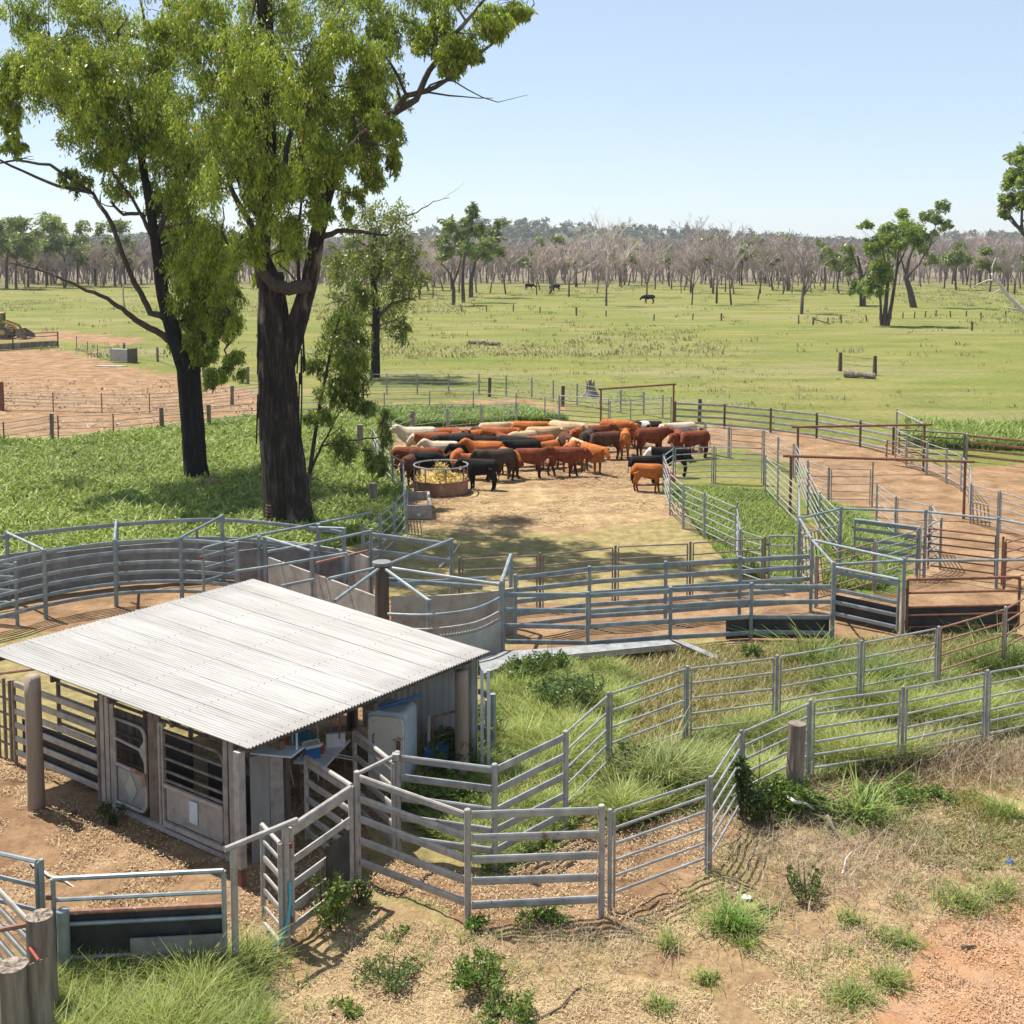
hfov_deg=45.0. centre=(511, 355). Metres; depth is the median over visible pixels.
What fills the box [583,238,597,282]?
bare tree
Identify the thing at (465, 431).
cow
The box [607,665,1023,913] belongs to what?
pipe rail fence
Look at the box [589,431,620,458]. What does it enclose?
cow
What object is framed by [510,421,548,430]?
cow
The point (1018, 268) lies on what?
bare tree
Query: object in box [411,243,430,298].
bare tree
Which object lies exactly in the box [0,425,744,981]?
straw litter
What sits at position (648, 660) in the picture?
grass
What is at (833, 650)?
grass clump
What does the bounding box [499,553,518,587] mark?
chain post
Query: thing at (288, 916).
rope
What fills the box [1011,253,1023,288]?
green tree
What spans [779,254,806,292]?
bare tree
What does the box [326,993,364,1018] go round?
leafy weed
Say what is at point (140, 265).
bare tree
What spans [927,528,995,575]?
rusty pipe gate
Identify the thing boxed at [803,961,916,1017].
grass tuft
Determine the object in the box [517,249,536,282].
green tree
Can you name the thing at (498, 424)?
cow
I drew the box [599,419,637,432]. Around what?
cow
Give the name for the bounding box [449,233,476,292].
bare tree
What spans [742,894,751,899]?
paper scrap
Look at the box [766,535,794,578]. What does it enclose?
narrow pipe gate
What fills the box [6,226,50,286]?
green tree
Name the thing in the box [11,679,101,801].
slatted gate
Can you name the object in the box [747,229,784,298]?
bare tree
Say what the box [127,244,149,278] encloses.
bare tree
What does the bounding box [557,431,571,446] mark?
cow
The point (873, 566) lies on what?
pipe rail fence
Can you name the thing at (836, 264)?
green tree
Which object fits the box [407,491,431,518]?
concrete trough
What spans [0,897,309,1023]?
grass
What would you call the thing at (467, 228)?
paddock tree
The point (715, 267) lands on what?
bare tree
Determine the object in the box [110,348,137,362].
water box
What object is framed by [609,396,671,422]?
yard fence
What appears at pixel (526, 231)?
ridge forest
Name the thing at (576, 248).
bare tree
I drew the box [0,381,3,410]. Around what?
rust post
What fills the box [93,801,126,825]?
leafy weed
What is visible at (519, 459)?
cow
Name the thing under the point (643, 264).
bare tree
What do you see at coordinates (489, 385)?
timber post
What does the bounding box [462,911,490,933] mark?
leafy weed
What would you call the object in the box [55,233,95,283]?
green tree
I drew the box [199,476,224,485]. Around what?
soil heap
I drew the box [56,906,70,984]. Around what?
steel post
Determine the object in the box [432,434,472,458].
cow
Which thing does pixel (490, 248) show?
paddock tree
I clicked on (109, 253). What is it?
bare tree
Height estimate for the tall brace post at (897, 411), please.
2.000 m
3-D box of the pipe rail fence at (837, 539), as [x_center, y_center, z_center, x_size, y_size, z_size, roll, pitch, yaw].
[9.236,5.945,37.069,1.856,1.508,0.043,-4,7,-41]
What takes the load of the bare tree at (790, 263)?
on the ground at (938, 378)
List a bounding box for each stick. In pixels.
[28,862,74,886]
[535,983,588,1021]
[782,794,817,812]
[824,814,841,839]
[842,851,852,873]
[961,945,976,948]
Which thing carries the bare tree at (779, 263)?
on the ground at (938, 378)
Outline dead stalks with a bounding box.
[372,702,1023,1023]
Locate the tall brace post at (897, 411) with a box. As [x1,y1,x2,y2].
[896,409,922,428]
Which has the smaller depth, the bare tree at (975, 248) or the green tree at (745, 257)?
the bare tree at (975, 248)
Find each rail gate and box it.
[289,785,353,935]
[851,518,920,569]
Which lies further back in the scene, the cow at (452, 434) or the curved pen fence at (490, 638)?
the cow at (452, 434)
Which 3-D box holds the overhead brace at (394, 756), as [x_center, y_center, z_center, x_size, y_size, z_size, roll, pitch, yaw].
[-2.119,6.557,19.800,0.167,0.100,0.972,3,6,34]
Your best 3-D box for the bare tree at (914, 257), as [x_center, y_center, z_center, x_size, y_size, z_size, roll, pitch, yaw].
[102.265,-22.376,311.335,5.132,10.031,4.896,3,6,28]
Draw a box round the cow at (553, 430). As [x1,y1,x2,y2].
[525,426,566,437]
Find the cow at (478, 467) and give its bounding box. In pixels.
[453,458,498,490]
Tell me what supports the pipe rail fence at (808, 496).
on the ground at (938, 378)
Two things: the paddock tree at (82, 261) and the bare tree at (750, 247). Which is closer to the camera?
the paddock tree at (82, 261)
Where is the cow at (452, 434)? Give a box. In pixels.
[432,432,464,457]
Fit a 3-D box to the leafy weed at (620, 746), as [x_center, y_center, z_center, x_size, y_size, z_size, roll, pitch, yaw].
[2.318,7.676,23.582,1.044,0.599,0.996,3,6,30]
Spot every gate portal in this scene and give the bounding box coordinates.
[598,383,675,422]
[783,454,974,518]
[791,423,932,471]
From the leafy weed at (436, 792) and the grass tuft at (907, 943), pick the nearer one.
the grass tuft at (907, 943)
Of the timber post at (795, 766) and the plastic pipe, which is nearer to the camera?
the timber post at (795, 766)
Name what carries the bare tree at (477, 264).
on the ground at (938, 378)
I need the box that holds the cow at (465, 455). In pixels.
[461,453,486,479]
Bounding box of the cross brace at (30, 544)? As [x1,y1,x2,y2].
[6,532,43,562]
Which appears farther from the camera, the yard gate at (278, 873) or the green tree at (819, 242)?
the green tree at (819, 242)
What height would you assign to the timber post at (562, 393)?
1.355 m
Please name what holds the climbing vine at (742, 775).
on the ground at (938, 378)
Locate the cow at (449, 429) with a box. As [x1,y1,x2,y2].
[436,427,453,432]
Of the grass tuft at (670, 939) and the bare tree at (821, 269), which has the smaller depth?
the grass tuft at (670, 939)
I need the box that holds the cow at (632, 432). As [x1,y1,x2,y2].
[625,420,640,447]
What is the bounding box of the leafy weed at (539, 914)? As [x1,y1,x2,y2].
[513,904,574,929]
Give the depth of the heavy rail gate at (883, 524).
38.28 m
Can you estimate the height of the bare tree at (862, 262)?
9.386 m
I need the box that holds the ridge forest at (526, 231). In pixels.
[2,216,1023,245]
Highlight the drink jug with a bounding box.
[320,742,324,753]
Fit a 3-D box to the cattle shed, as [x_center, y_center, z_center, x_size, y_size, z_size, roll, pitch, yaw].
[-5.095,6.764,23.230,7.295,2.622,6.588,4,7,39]
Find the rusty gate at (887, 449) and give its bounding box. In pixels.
[885,440,922,465]
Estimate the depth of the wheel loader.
133.15 m
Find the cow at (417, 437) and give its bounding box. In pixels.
[406,432,449,457]
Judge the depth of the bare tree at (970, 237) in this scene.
342.94 m
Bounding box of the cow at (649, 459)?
[628,455,671,483]
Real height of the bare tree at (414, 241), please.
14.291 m
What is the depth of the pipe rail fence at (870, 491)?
47.59 m
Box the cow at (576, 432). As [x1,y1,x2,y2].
[568,427,583,438]
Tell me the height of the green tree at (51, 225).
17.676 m
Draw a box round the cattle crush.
[56,681,252,861]
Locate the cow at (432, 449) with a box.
[403,447,442,473]
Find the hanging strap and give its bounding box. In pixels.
[338,716,340,738]
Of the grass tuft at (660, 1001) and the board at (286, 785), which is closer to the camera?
the grass tuft at (660, 1001)
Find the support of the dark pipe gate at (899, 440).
attached to the paddock rail fence at (967, 449)
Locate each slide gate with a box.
[302,755,354,870]
[351,730,395,848]
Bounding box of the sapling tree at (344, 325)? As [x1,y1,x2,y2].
[302,277,396,486]
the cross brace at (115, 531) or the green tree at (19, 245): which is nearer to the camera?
the cross brace at (115, 531)
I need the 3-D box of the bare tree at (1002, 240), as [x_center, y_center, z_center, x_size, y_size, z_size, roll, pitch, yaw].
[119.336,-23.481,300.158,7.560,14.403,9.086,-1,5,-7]
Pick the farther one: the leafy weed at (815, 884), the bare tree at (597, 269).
the bare tree at (597, 269)
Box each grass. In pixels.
[0,285,1023,410]
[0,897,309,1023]
[387,639,1023,872]
[497,627,1023,871]
[671,483,915,588]
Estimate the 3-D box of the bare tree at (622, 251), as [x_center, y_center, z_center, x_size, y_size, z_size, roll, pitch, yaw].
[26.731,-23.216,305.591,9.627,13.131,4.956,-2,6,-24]
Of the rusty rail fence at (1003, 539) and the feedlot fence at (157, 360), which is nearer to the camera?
the rusty rail fence at (1003, 539)
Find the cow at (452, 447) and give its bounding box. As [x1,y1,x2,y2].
[444,443,468,470]
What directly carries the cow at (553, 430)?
on the ground at (938, 378)
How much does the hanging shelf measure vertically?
0.480 m
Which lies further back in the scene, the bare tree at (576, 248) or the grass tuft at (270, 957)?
the bare tree at (576, 248)
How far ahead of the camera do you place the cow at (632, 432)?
61.10 m
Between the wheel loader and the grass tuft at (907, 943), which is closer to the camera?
the grass tuft at (907, 943)
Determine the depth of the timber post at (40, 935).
15.78 m
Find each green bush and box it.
[498,650,555,681]
[524,669,605,711]
[533,645,574,671]
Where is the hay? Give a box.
[415,461,466,482]
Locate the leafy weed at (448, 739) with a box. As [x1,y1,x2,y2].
[421,725,481,778]
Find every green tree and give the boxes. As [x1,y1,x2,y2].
[0,215,40,288]
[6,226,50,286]
[38,221,68,283]
[39,215,92,287]
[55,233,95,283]
[83,217,138,286]
[112,250,140,283]
[322,240,347,286]
[342,237,365,266]
[392,242,426,293]
[410,238,441,289]
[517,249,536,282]
[534,234,566,283]
[565,245,591,286]
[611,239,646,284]
[658,242,676,285]
[699,232,733,287]
[728,236,759,284]
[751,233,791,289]
[812,238,844,289]
[822,243,856,293]
[939,239,975,289]
[974,246,1011,291]
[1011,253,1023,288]
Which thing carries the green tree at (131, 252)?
on the ground at (938, 378)
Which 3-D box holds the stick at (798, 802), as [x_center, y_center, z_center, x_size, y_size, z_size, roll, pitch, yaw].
[5.072,7.839,21.619,0.615,0.387,0.562,0,5,0]
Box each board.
[249,755,270,863]
[268,756,283,855]
[283,758,290,821]
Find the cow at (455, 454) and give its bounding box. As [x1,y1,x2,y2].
[450,448,463,474]
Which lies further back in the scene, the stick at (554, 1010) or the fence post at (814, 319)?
the fence post at (814, 319)
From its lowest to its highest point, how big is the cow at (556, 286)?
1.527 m
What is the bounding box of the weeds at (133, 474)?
[0,409,411,559]
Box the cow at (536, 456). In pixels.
[515,445,557,478]
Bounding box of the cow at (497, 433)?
[492,431,509,435]
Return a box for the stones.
[3,378,256,432]
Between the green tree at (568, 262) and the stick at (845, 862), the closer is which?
the stick at (845, 862)
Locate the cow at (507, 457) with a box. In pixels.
[469,448,516,481]
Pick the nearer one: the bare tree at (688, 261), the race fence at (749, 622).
the race fence at (749, 622)
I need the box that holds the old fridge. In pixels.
[368,698,416,787]
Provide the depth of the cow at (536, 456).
53.16 m
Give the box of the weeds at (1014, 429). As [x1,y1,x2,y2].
[898,411,1023,450]
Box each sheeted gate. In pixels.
[45,868,227,974]
[905,576,1020,634]
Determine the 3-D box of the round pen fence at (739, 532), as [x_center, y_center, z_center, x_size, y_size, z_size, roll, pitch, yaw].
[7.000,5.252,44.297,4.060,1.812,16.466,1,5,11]
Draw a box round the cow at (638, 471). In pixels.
[630,463,674,492]
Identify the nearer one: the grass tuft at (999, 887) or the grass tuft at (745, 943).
the grass tuft at (745, 943)
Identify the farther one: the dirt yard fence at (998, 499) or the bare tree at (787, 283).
the bare tree at (787, 283)
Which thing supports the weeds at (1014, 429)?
on the ground at (938, 378)
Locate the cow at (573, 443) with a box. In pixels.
[562,440,579,471]
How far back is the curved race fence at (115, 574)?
34.11 m
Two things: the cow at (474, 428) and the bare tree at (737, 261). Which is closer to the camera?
the cow at (474, 428)
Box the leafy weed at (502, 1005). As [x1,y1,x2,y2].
[475,979,536,1023]
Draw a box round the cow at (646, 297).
[639,295,654,303]
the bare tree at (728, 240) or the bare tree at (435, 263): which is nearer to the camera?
the bare tree at (728, 240)
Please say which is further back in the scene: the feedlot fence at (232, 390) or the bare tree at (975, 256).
the bare tree at (975, 256)
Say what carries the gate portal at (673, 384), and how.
on the ground at (938, 378)
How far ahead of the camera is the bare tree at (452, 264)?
282.90 m
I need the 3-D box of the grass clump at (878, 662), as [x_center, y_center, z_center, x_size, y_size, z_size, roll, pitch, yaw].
[8.225,7.029,27.786,6.170,1.088,4.356,0,5,0]
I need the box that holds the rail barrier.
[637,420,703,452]
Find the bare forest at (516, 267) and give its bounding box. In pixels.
[0,234,1023,283]
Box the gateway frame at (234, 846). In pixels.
[223,817,298,963]
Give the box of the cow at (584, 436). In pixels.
[579,428,597,443]
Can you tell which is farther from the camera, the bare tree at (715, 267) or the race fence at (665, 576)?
the bare tree at (715, 267)
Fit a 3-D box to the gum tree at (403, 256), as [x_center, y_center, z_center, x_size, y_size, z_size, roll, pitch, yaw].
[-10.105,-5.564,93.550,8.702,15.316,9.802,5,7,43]
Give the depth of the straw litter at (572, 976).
17.33 m
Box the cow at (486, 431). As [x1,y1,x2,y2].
[479,427,521,435]
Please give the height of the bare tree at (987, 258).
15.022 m
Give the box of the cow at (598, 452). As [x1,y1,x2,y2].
[580,442,610,474]
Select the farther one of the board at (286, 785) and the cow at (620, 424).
the cow at (620, 424)
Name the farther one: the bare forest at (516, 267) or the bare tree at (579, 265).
the bare forest at (516, 267)
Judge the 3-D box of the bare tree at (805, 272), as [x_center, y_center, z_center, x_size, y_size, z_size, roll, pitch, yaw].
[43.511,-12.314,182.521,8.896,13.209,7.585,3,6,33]
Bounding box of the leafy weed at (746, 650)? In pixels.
[740,640,764,659]
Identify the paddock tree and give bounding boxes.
[0,218,37,288]
[32,211,87,284]
[74,242,113,285]
[434,214,465,304]
[441,201,485,302]
[458,218,512,297]
[840,233,872,305]
[853,207,925,325]
[900,198,954,307]
[969,132,1023,313]
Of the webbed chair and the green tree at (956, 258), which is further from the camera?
the green tree at (956, 258)
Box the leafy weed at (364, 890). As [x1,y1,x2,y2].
[349,874,378,906]
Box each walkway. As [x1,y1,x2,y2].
[478,651,513,678]
[505,639,675,664]
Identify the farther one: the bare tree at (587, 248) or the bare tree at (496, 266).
the bare tree at (587, 248)
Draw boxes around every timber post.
[0,956,30,1023]
[25,908,59,1015]
[27,957,53,1023]
[357,424,362,444]
[369,482,377,501]
[488,377,490,396]
[561,386,564,406]
[697,399,701,421]
[786,720,805,810]
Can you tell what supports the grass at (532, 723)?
on the ground at (938, 378)
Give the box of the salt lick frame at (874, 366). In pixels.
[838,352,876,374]
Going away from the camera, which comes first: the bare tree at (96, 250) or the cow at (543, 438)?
the cow at (543, 438)
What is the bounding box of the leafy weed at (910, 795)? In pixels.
[846,770,940,805]
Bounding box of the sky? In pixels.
[0,0,1023,240]
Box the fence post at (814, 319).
[812,317,829,324]
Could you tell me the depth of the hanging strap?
21.38 m
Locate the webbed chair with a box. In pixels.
[284,725,318,784]
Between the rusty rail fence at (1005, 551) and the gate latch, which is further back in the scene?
the rusty rail fence at (1005, 551)
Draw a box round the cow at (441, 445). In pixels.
[417,438,457,470]
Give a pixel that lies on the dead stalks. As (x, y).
(951, 759)
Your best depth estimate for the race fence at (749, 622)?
31.07 m
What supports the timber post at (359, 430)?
on the ground at (938, 378)
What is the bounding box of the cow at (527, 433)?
[508,430,537,436]
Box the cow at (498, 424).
[478,422,512,426]
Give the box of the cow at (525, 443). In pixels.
[501,439,541,468]
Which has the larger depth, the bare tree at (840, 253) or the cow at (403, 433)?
the bare tree at (840, 253)
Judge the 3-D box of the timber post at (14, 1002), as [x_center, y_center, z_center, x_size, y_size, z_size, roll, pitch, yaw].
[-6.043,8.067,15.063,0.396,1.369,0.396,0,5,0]
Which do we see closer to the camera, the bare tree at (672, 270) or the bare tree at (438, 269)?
the bare tree at (672, 270)
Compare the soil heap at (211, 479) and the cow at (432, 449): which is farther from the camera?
the cow at (432, 449)
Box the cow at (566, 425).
[548,420,588,437]
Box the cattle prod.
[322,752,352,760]
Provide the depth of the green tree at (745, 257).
312.71 m
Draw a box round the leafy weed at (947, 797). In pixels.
[918,783,959,805]
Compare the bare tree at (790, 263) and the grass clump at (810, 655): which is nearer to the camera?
the grass clump at (810, 655)
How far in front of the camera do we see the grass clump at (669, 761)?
22.96 m
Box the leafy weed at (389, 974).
[349,950,426,995]
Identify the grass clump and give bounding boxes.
[555,697,751,820]
[722,599,866,665]
[741,627,1003,702]
[785,758,925,835]
[794,623,860,659]
[903,608,1023,683]
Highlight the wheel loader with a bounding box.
[0,312,34,337]
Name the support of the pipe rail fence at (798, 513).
on the ground at (938, 378)
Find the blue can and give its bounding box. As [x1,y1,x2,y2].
[1005,859,1013,863]
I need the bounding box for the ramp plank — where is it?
[672,639,722,659]
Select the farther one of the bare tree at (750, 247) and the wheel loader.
the bare tree at (750, 247)
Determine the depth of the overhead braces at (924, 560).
33.63 m
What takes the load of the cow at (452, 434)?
on the ground at (938, 378)
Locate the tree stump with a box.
[581,379,598,397]
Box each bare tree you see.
[0,253,19,277]
[7,252,39,287]
[8,260,20,283]
[33,235,61,286]
[33,236,47,284]
[35,232,58,284]
[48,248,68,276]
[51,245,81,287]
[82,236,98,284]
[82,240,116,286]
[86,231,128,285]
[92,244,113,284]
[98,235,130,286]
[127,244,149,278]
[137,246,146,283]
[233,238,252,280]
[288,243,306,277]
[325,234,348,250]
[401,228,435,294]
[408,233,436,277]
[410,236,451,290]
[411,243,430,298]
[415,240,434,286]
[415,250,440,297]
[426,252,443,287]
[443,244,457,288]
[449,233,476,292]
[473,239,484,292]
[482,232,528,293]
[487,255,506,292]
[499,233,523,280]
[522,254,539,289]
[523,239,555,294]
[532,244,559,290]
[540,236,575,293]
[555,231,608,296]
[572,251,590,286]
[580,206,642,305]
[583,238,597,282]
[583,249,596,286]
[585,251,620,292]
[602,235,635,285]
[611,237,637,286]
[614,232,644,281]
[623,234,645,284]
[630,226,671,294]
[631,245,650,285]
[637,234,670,289]
[661,235,689,286]
[667,250,685,288]
[670,213,711,304]
[670,247,688,292]
[671,244,693,291]
[682,230,713,292]
[684,246,700,290]
[689,237,723,293]
[704,220,753,302]
[705,230,741,293]
[706,236,745,304]
[718,236,739,291]
[737,232,756,283]
[737,235,765,282]
[746,230,779,293]
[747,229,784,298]
[754,244,779,286]
[759,233,803,290]
[770,236,813,293]
[772,243,791,289]
[774,251,789,287]
[776,228,832,313]
[777,247,795,288]
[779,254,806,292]
[799,248,817,291]
[805,247,820,288]
[818,262,828,285]
[819,241,852,288]
[834,253,867,278]
[838,248,855,285]
[853,253,869,278]
[890,249,908,284]
[902,245,915,281]
[904,256,919,282]
[907,241,935,280]
[909,246,932,286]
[911,250,926,285]
[926,229,955,288]
[936,230,979,283]
[938,234,978,284]
[961,231,993,287]
[966,230,984,273]
[968,246,985,288]
[971,229,1006,284]
[988,231,1022,286]
[988,233,1022,292]
[996,240,1023,293]
[1012,234,1023,284]
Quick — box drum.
[423,742,449,772]
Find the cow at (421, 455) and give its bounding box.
[408,451,452,481]
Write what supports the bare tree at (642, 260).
on the ground at (938, 378)
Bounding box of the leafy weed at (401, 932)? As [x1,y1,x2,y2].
[375,922,409,943]
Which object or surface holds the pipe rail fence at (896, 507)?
on the ground at (938, 378)
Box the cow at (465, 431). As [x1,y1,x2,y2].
[452,427,470,433]
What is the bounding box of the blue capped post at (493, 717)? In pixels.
[490,693,495,753]
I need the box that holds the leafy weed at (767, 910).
[752,899,794,918]
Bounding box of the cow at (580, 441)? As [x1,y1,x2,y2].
[566,437,583,464]
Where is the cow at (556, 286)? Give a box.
[549,284,559,290]
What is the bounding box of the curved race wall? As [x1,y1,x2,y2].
[0,514,345,600]
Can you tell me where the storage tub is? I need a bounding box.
[325,726,345,747]
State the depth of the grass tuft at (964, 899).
18.76 m
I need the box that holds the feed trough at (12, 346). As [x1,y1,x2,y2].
[0,331,58,349]
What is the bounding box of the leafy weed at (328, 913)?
[308,865,356,932]
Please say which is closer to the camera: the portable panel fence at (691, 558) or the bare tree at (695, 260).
the portable panel fence at (691, 558)
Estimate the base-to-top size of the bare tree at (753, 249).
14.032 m
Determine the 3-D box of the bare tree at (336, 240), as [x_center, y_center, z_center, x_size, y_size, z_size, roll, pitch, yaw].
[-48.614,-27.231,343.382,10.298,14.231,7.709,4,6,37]
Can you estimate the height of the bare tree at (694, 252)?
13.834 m
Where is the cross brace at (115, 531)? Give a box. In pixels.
[113,520,117,538]
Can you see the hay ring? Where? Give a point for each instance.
(445, 489)
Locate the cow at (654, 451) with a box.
[643,447,690,476]
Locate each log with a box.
[468,340,484,344]
[485,341,500,345]
[843,369,875,378]
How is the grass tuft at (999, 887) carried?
on the ground at (938, 378)
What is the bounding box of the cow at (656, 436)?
[634,426,673,455]
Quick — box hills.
[406,225,1006,245]
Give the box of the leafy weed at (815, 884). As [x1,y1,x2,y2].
[784,861,829,904]
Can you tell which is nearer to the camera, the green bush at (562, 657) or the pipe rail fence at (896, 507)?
the green bush at (562, 657)
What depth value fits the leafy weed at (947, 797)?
22.37 m
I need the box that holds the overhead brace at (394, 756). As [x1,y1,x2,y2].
[359,752,399,773]
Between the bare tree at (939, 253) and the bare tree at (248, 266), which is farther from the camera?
the bare tree at (248, 266)
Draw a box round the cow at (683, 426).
[658,422,697,450]
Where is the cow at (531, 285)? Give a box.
[525,283,535,289]
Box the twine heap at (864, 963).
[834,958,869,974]
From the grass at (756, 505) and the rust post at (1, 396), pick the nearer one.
the grass at (756, 505)
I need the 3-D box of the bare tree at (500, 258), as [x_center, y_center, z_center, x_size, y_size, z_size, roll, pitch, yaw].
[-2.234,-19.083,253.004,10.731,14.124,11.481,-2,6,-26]
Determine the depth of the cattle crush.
21.33 m
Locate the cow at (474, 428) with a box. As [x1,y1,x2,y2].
[470,426,480,429]
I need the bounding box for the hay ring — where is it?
[413,459,468,496]
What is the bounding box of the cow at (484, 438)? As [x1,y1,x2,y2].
[473,435,498,440]
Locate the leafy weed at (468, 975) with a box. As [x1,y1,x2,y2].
[444,945,509,994]
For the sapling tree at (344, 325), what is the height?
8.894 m
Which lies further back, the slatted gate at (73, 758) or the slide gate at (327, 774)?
the slatted gate at (73, 758)
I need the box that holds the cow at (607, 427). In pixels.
[587,423,618,431]
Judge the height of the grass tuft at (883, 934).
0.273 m
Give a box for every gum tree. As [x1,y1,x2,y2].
[0,0,249,480]
[135,0,538,523]
[318,189,456,377]
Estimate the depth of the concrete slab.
102.75 m
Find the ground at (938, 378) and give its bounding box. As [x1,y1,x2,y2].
[0,262,1023,1023]
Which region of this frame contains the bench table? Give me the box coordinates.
[294,740,349,801]
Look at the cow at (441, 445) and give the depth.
55.15 m
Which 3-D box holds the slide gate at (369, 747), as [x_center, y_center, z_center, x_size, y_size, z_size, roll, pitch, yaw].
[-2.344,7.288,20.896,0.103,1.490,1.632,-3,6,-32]
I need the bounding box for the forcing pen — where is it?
[234,512,512,636]
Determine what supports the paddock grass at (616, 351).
on the ground at (938, 378)
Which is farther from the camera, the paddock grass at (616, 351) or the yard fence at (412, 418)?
the paddock grass at (616, 351)
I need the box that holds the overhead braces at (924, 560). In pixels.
[797,506,1023,640]
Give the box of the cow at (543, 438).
[528,434,555,461]
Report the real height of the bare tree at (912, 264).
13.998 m
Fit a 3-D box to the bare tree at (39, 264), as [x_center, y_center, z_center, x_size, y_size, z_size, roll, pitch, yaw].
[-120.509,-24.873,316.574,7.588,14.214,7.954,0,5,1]
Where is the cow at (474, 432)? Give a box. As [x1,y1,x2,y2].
[453,429,478,435]
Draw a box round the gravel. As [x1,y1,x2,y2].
[900,901,1023,1023]
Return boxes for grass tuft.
[192,902,328,979]
[630,985,683,1023]
[638,911,703,953]
[667,868,800,943]
[673,956,735,991]
[724,923,774,956]
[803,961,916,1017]
[810,900,876,930]
[831,941,938,1000]
[852,920,930,955]
[876,920,930,955]
[895,867,1023,934]
[954,859,1023,906]
[955,785,1023,827]
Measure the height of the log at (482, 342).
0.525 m
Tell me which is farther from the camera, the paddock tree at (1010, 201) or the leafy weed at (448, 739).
the paddock tree at (1010, 201)
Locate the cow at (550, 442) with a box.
[541,440,559,469]
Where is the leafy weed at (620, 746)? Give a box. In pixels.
[604,736,654,769]
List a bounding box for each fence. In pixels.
[0,402,330,440]
[0,537,239,618]
[0,561,19,625]
[0,668,35,761]
[0,851,45,931]
[4,384,257,412]
[76,336,111,357]
[123,343,257,383]
[299,391,559,420]
[329,373,663,417]
[354,770,604,928]
[361,465,406,558]
[372,403,517,490]
[387,582,503,658]
[395,730,568,871]
[427,699,486,749]
[458,536,765,607]
[504,567,831,649]
[513,554,812,638]
[568,598,1023,801]
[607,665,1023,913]
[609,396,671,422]
[662,446,764,579]
[674,401,894,454]
[704,423,794,477]
[764,455,809,582]
[795,444,838,550]
[801,525,838,583]
[806,460,873,505]
[814,528,919,607]
[875,483,929,541]
[895,428,1023,532]
[919,504,942,577]
[965,433,1023,462]
[1000,536,1023,585]
[1002,537,1023,589]
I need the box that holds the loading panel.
[0,888,27,962]
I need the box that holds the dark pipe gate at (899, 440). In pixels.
[897,429,965,457]
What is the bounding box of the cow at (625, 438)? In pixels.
[619,428,630,459]
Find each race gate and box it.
[200,539,234,591]
[835,566,899,633]
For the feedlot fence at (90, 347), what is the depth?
112.77 m
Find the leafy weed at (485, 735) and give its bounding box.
[478,698,507,742]
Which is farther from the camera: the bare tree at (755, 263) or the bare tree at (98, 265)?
the bare tree at (98, 265)
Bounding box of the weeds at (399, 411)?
[371,400,570,427]
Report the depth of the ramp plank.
30.27 m
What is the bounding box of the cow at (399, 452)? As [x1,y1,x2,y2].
[390,447,417,474]
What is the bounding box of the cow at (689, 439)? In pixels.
[679,430,709,458]
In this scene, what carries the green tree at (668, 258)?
on the ground at (938, 378)
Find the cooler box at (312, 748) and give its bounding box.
[302,738,320,758]
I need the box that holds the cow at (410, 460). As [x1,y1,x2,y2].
[399,454,416,484]
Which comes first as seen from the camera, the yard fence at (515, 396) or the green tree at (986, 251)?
the yard fence at (515, 396)
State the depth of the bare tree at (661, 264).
282.26 m
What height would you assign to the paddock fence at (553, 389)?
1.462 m
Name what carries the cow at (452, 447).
on the ground at (938, 378)
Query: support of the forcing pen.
on the ground at (938, 378)
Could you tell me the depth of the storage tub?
22.77 m
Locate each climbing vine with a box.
[727,750,771,826]
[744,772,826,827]
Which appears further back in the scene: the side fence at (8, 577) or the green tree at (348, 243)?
the green tree at (348, 243)
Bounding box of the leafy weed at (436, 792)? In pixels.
[401,768,498,815]
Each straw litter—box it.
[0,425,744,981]
[239,745,1023,1023]
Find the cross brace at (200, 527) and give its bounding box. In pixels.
[180,515,221,547]
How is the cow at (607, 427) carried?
on the ground at (938, 378)
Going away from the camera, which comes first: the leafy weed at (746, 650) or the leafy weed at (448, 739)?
the leafy weed at (448, 739)
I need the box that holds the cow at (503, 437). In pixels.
[497,435,535,466]
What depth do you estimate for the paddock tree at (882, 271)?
153.43 m
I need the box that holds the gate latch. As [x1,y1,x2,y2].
[27,946,39,960]
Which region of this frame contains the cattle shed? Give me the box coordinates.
[0,579,489,886]
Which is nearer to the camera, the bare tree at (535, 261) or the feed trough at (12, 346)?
the feed trough at (12, 346)
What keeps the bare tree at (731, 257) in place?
on the ground at (938, 378)
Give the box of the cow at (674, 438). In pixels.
[667,429,683,446]
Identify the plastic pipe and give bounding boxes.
[369,693,421,710]
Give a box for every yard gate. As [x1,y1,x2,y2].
[260,822,283,944]
[560,395,608,422]
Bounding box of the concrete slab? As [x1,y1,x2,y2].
[95,365,127,366]
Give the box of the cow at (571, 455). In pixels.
[547,446,592,476]
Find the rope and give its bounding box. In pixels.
[266,883,290,954]
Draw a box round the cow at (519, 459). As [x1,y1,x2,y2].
[499,446,521,476]
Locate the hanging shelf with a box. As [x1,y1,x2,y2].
[250,733,303,757]

